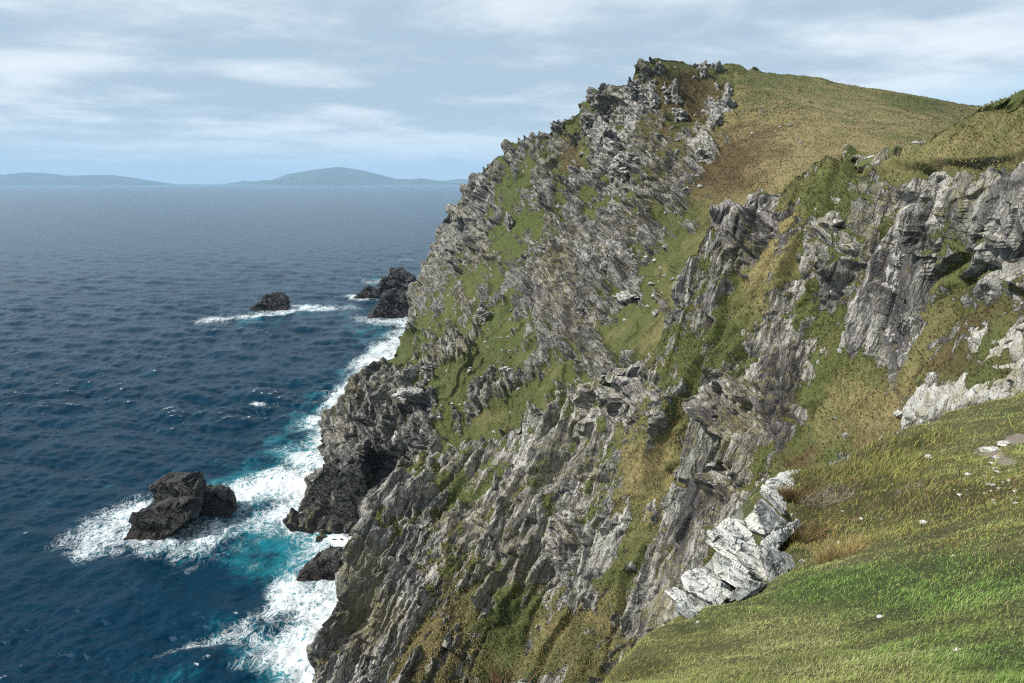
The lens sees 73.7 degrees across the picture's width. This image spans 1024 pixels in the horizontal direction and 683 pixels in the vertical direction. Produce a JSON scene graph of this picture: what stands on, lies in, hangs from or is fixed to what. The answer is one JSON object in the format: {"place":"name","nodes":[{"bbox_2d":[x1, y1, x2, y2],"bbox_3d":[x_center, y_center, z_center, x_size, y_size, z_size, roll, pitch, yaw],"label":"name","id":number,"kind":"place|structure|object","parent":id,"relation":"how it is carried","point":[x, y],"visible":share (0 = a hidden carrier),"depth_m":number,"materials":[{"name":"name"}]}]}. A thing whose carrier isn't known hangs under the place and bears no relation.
{"place":"outdoors","nodes":[
{"label":"outdoors","id":0,"kind":"place"},
{"bbox_2d":[0,172,170,184],"bbox_3d":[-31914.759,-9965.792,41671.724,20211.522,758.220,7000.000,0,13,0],"label":"island hills","id":1,"kind":"structure","parent":0,"point":[26,178],"depth_m":39521.59,"materials":[{"name":"blue"}]},
{"bbox_2d":[0,184,462,682],"bbox_3d":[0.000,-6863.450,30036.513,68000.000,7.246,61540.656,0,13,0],"label":"sea","id":2,"kind":"structure","parent":0,"point":[143,347],"depth_m":485.67,"materials":[{"name":"liquid"}]},
{"bbox_2d":[123,471,206,540],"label":"sea stack","id":3,"kind":"object","parent":2,"relation":"in","point":[176,504],"visible":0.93,"depth_m":294.92,"materials":[{"name":"black stone"}]},
{"bbox_2d":[199,484,237,518],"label":"sea stack","id":4,"kind":"object","parent":2,"relation":"in","point":[220,500],"visible":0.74,"depth_m":314.64,"materials":[{"name":"black stone"}]},
{"bbox_2d":[250,292,290,310],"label":"sea rock","id":5,"kind":"object","parent":2,"relation":"in","point":[274,301],"visible":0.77,"depth_m":819.70,"materials":[{"name":"grey stone"}]},
{"bbox_2d":[298,458,340,510],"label":"sea rock","id":6,"kind":"object","parent":2,"relation":"in","point":[323,485],"visible":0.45,"depth_m":319.24,"materials":[{"name":"grey stone"}]},
{"bbox_2d":[296,544,344,581],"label":"sea rock","id":7,"kind":"object","parent":2,"relation":"in","point":[326,563],"visible":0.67,"depth_m":265.25,"materials":[{"name":"grey stone"}]},
{"bbox_2d":[330,601,341,615],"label":"sea rock","id":8,"kind":"object","parent":2,"relation":"in","point":[337,608],"visible":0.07,"depth_m":237.17,"materials":[{"name":"grey stone"}]},
{"bbox_2d":[332,460,374,525],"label":"sea rock","id":9,"kind":"object","parent":2,"relation":"in","point":[355,483],"visible":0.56,"depth_m":301.75,"materials":[{"name":"grey stone"}]},
{"bbox_2d":[353,285,380,298],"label":"sea rock","id":10,"kind":"object","parent":2,"relation":"in","point":[369,291],"visible":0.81,"depth_m":900.13,"materials":[{"name":"grey stone"}]},
{"bbox_2d":[367,288,409,318],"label":"sea rock","id":11,"kind":"object","parent":2,"relation":"in","point":[393,303],"visible":0.62,"depth_m":774.75,"materials":[{"name":"grey stone"}]},
{"bbox_2d":[376,267,416,293],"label":"sea rock","id":12,"kind":"object","parent":2,"relation":"in","point":[400,277],"visible":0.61,"depth_m":938.99,"materials":[{"name":"grey stone"}]},
{"bbox_2d":[227,180,269,183],"bbox_3d":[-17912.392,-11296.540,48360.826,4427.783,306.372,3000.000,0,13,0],"label":"island hills","id":13,"kind":"structure","parent":0,"point":[250,182],"depth_m":47433.48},
{"bbox_2d":[253,167,456,184],"bbox_3d":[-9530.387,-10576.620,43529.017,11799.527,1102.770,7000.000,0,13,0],"label":"island hills","id":14,"kind":"structure","parent":0,"point":[337,176],"depth_m":41019.69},
{"bbox_2d":[442,179,467,183],"bbox_3d":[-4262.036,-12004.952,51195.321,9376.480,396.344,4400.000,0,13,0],"label":"island hills","id":15,"kind":"structure","parent":0,"point":[461,181],"depth_m":49896.48,"materials":[{"name":"blue"}]},
{"bbox_2d":[0,0,1023,183],"label":"sky","id":16,"kind":"structure","parent":0,"point":[165,91],"materials":[{"name":"blue"}]},
{"bbox_2d":[282,57,981,541],"bbox_3d":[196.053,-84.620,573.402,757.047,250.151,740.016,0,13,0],"label":"headland hill","id":17,"kind":"structure","parent":0,"point":[552,291],"depth_m":361.57,"materials":[{"name":"green plant"}]},
{"bbox_2d":[391,431,401,449],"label":"crag","id":18,"kind":"structure","parent":17,"relation":"on","point":[394,437],"depth_m":307.94,"materials":[{"name":"grey stone"}]},
{"bbox_2d":[391,387,422,399],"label":"crag","id":19,"kind":"structure","parent":17,"relation":"on","point":[404,393],"depth_m":310.56,"materials":[{"name":"grey stone"}]},
{"bbox_2d":[421,362,438,373],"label":"crag","id":20,"kind":"structure","parent":17,"relation":"on","point":[428,367],"depth_m":353.74,"materials":[{"name":"grey stone"}]},
{"bbox_2d":[446,341,455,356],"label":"crag","id":21,"kind":"structure","parent":17,"relation":"on","point":[448,349],"depth_m":367.04,"materials":[{"name":"grey stone"}]},
{"bbox_2d":[477,307,491,322],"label":"crag","id":22,"kind":"structure","parent":17,"relation":"on","point":[483,315],"depth_m":409.60,"materials":[{"name":"grey stone"}]},
{"bbox_2d":[498,366,514,373],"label":"crag","id":23,"kind":"structure","parent":17,"relation":"on","point":[505,367],"depth_m":318.96,"materials":[{"name":"grey stone"}]},
{"bbox_2d":[503,212,513,232],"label":"crag","id":24,"kind":"structure","parent":17,"relation":"on","point":[508,220],"depth_m":484.44,"materials":[{"name":"grey stone"}]},
{"bbox_2d":[518,251,530,263],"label":"crag","id":25,"kind":"structure","parent":17,"relation":"on","point":[522,258],"depth_m":442.32,"materials":[{"name":"grey stone"}]},
{"bbox_2d":[550,119,564,128],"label":"crag","id":26,"kind":"structure","parent":17,"relation":"on","point":[557,124],"depth_m":506.13,"materials":[{"name":"grey stone"}]},
{"bbox_2d":[576,302,587,318],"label":"crag","id":27,"kind":"structure","parent":17,"relation":"on","point":[581,309],"depth_m":317.01,"materials":[{"name":"grey stone"}]},
{"bbox_2d":[580,112,592,139],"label":"crag","id":28,"kind":"structure","parent":17,"relation":"on","point":[586,125],"depth_m":479.14,"materials":[{"name":"grey stone"}]},
{"bbox_2d":[587,114,611,147],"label":"crag","id":29,"kind":"structure","parent":17,"relation":"on","point":[600,125],"depth_m":441.55,"materials":[{"name":"grey stone"}]},
{"bbox_2d":[599,263,607,271],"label":"boulder","id":30,"kind":"object","parent":17,"relation":"on","point":[603,267],"visible":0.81,"depth_m":316.44,"materials":[{"name":"grey stone"}]},
{"bbox_2d":[616,243,625,248],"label":"crag","id":31,"kind":"structure","parent":17,"relation":"on","point":[620,246],"depth_m":338.35,"materials":[{"name":"grey stone"}]},
{"bbox_2d":[608,152,638,176],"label":"crag","id":32,"kind":"structure","parent":17,"relation":"on","point":[622,161],"depth_m":402.08,"materials":[{"name":"grey stone"}]},
{"bbox_2d":[611,289,639,304],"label":"crag","id":33,"kind":"structure","parent":17,"relation":"on","point":[626,296],"depth_m":292.12,"materials":[{"name":"grey stone"}]},
{"bbox_2d":[622,76,643,99],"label":"crag","id":34,"kind":"structure","parent":17,"relation":"on","point":[629,88],"depth_m":424.51,"materials":[{"name":"grey stone"}]},
{"bbox_2d":[632,156,639,162],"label":"boulder","id":35,"kind":"object","parent":17,"relation":"on","point":[636,158],"visible":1,"depth_m":395.26,"materials":[{"name":"grey stone"}]},
{"bbox_2d":[649,92,660,107],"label":"crag","id":36,"kind":"structure","parent":17,"relation":"on","point":[654,98],"depth_m":410.04,"materials":[{"name":"grey stone"}]},
{"bbox_2d":[652,309,658,316],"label":"boulder","id":37,"kind":"object","parent":17,"relation":"on","point":[655,312],"visible":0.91,"depth_m":257.03,"materials":[{"name":"grey stone"}]},
{"bbox_2d":[672,89,681,105],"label":"crag","id":38,"kind":"structure","parent":17,"relation":"on","point":[675,97],"depth_m":407.69,"materials":[{"name":"grey stone"}]},
{"bbox_2d":[671,108,689,122],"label":"crag","id":39,"kind":"structure","parent":17,"relation":"on","point":[680,114],"depth_m":394.18,"materials":[{"name":"grey stone"}]},
{"bbox_2d":[387,58,975,459],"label":"grass","id":40,"kind":"structure","parent":17,"relation":"on","point":[809,142],"depth_m":350.70,"materials":[{"name":"green plant"}]},
{"bbox_2d":[681,187,691,193],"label":"boulder","id":41,"kind":"object","parent":17,"relation":"on","point":[685,190],"visible":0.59,"depth_m":318.67,"materials":[{"name":"grey stone"}]},
{"bbox_2d":[693,148,712,163],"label":"crag","id":42,"kind":"structure","parent":17,"relation":"on","point":[702,154],"depth_m":336.13,"materials":[{"name":"grey stone"}]},
{"bbox_2d":[698,62,707,77],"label":"crag","id":43,"kind":"structure","parent":17,"relation":"on","point":[703,67],"depth_m":427.09,"materials":[{"name":"grey stone"}]},
{"bbox_2d":[705,111,723,124],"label":"crag","id":44,"kind":"structure","parent":17,"relation":"on","point":[716,118],"depth_m":369.51,"materials":[{"name":"grey stone"}]},
{"bbox_2d":[715,96,736,108],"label":"crag","id":45,"kind":"structure","parent":17,"relation":"on","point":[727,102],"depth_m":393.70,"materials":[{"name":"grey stone"}]},
{"bbox_2d":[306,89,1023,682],"bbox_3d":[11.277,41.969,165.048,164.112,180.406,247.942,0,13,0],"label":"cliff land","id":46,"kind":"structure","parent":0,"point":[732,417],"depth_m":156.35,"materials":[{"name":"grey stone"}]},
{"bbox_2d":[467,657,548,682],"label":"heather bush","id":47,"kind":"object","parent":46,"relation":"on","point":[499,678],"visible":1,"depth_m":8.22,"materials":[{"name":"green plant"}]},
{"bbox_2d":[314,90,1023,682],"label":"grass","id":48,"kind":"structure","parent":46,"relation":"on","point":[520,662],"depth_m":156.50,"materials":[{"name":"green plant"}]},
{"bbox_2d":[829,219,843,225],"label":"boulder","id":49,"kind":"object","parent":48,"relation":"on","point":[835,222],"visible":1,"depth_m":129.22,"materials":[{"name":"grey stone"}]},
{"bbox_2d":[842,432,849,438],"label":"boulder","id":50,"kind":"object","parent":48,"relation":"on","point":[844,435],"visible":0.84,"depth_m":110.54,"materials":[{"name":"grey stone"}]},
{"bbox_2d":[893,409,902,417],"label":"boulder","id":51,"kind":"object","parent":48,"relation":"on","point":[898,413],"visible":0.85,"depth_m":91.09,"materials":[{"name":"grey stone"}]},
{"bbox_2d":[598,390,1023,682],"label":"ground","id":52,"kind":"structure","parent":0,"point":[1016,437],"depth_m":12.88,"materials":[{"name":"green plant"}]},
{"bbox_2d":[665,587,702,610],"bbox_3d":[4.138,6.285,16.031,0.950,1.380,1.559,6,14,23],"label":"outcrop rock","id":53,"kind":"object","parent":52,"relation":"on","point":[675,594],"visible":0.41,"depth_m":15.67,"materials":[{"name":"grey stone"}]},
{"bbox_2d":[675,601,699,619],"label":"outcrop rock","id":54,"kind":"object","parent":52,"relation":"on","point":[685,609],"visible":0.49,"depth_m":15.00,"materials":[{"name":"grey stone"}]},
{"bbox_2d":[681,566,731,605],"bbox_3d":[4.883,6.337,16.946,1.216,1.297,1.851,12,18,42],"label":"outcrop rock","id":55,"kind":"object","parent":52,"relation":"on","point":[704,584],"visible":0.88,"depth_m":16.57,"materials":[{"name":"grey stone"}]},
{"bbox_2d":[714,558,751,591],"bbox_3d":[5.789,6.289,17.778,0.900,1.233,1.569,10,16,36],"label":"outcrop rock","id":56,"kind":"object","parent":52,"relation":"on","point":[732,575],"visible":0.86,"depth_m":17.51,"materials":[{"name":"grey stone"}]},
{"bbox_2d":[706,517,766,580],"bbox_3d":[6.829,6.522,19.974,1.827,2.744,3.150,8,15,30],"label":"outcrop rock","id":57,"kind":"object","parent":52,"relation":"on","point":[730,539],"visible":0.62,"depth_m":19.09,"materials":[{"name":"grey stone"}]},
{"bbox_2d":[731,580,766,601],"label":"outcrop rock","id":58,"kind":"object","parent":52,"relation":"on","point":[745,589],"visible":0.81,"depth_m":16.70,"materials":[{"name":"grey stone"}]},
{"bbox_2d":[744,506,768,539],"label":"outcrop rock","id":59,"kind":"object","parent":52,"relation":"on","point":[754,526],"visible":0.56,"depth_m":22.09,"materials":[{"name":"grey stone"}]},
{"bbox_2d":[755,498,787,534],"bbox_3d":[8.914,6.135,23.332,1.039,1.704,3.609,7,15,28],"label":"outcrop rock","id":60,"kind":"object","parent":52,"relation":"on","point":[770,519],"visible":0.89,"depth_m":22.61,"materials":[{"name":"grey stone"}]},
{"bbox_2d":[759,490,784,514],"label":"outcrop rock","id":61,"kind":"object","parent":52,"relation":"on","point":[776,505],"visible":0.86,"depth_m":24.94,"materials":[{"name":"grey stone"}]},
{"bbox_2d":[759,547,794,582],"bbox_3d":[7.707,6.406,19.081,1.169,2.252,3.607,9,16,33],"label":"outcrop rock","id":62,"kind":"object","parent":52,"relation":"on","point":[776,563],"visible":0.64,"depth_m":18.10,"materials":[{"name":"grey stone"}]},
{"bbox_2d":[758,518,801,550],"bbox_3d":[8.474,6.313,21.586,0.565,2.242,6.044,9,16,33],"label":"outcrop rock","id":63,"kind":"object","parent":52,"relation":"on","point":[777,539],"visible":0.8,"depth_m":20.76,"materials":[{"name":"grey stone"}]},
{"bbox_2d":[761,469,799,512],"bbox_3d":[11.006,6.095,27.993,1.056,2.072,6.763,7,15,28],"label":"outcrop rock","id":64,"kind":"object","parent":52,"relation":"on","point":[768,487],"visible":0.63,"depth_m":27.15,"materials":[{"name":"grey stone"}]},
{"bbox_2d":[772,479,826,502],"bbox_3d":[10.943,5.809,26.471,2.372,1.156,2.135,0,13,0],"label":"heather bush","id":65,"kind":"object","parent":52,"relation":"on","point":[787,493],"visible":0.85,"depth_m":26.26,"materials":[{"name":"brown plant"}]},
{"bbox_2d":[770,516,837,550],"bbox_3d":[9.294,6.295,22.006,2.382,1.588,2.229,0,13,0],"label":"heather bush","id":66,"kind":"object","parent":52,"relation":"on","point":[813,533],"visible":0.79,"depth_m":21.66,"materials":[{"name":"brown plant"}]},
{"bbox_2d":[799,482,859,510],"bbox_3d":[11.811,5.832,25.487,2.610,1.440,2.564,0,13,0],"label":"heather bush","id":67,"kind":"object","parent":52,"relation":"on","point":[837,492],"visible":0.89,"depth_m":25.43,"materials":[{"name":"plant"}]},
{"bbox_2d":[802,522,884,565],"bbox_3d":[8.482,5.286,17.374,2.121,1.661,2.008,0,13,0],"label":"grass tussock","id":68,"kind":"object","parent":52,"relation":"on","point":[859,546],"depth_m":17.33,"materials":[{"name":"beige plant"}]},
{"bbox_2d":[895,480,928,495],"bbox_3d":[13.100,4.842,22.390,1.178,0.795,1.152,12,18,42],"label":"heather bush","id":69,"kind":"object","parent":52,"relation":"on","point":[911,486],"visible":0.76,"depth_m":22.45,"materials":[{"name":"grey plant"}]},
{"bbox_2d":[977,446,998,452],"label":"stone","id":70,"kind":"object","parent":52,"relation":"on","point":[989,448],"visible":0.84,"depth_m":29.36,"materials":[{"name":"grey stone"}]},
{"bbox_2d":[996,441,1010,445],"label":"stone","id":71,"kind":"object","parent":52,"relation":"on","point":[1002,443],"visible":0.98,"depth_m":29.94,"materials":[{"name":"grey stone"}]}
]}

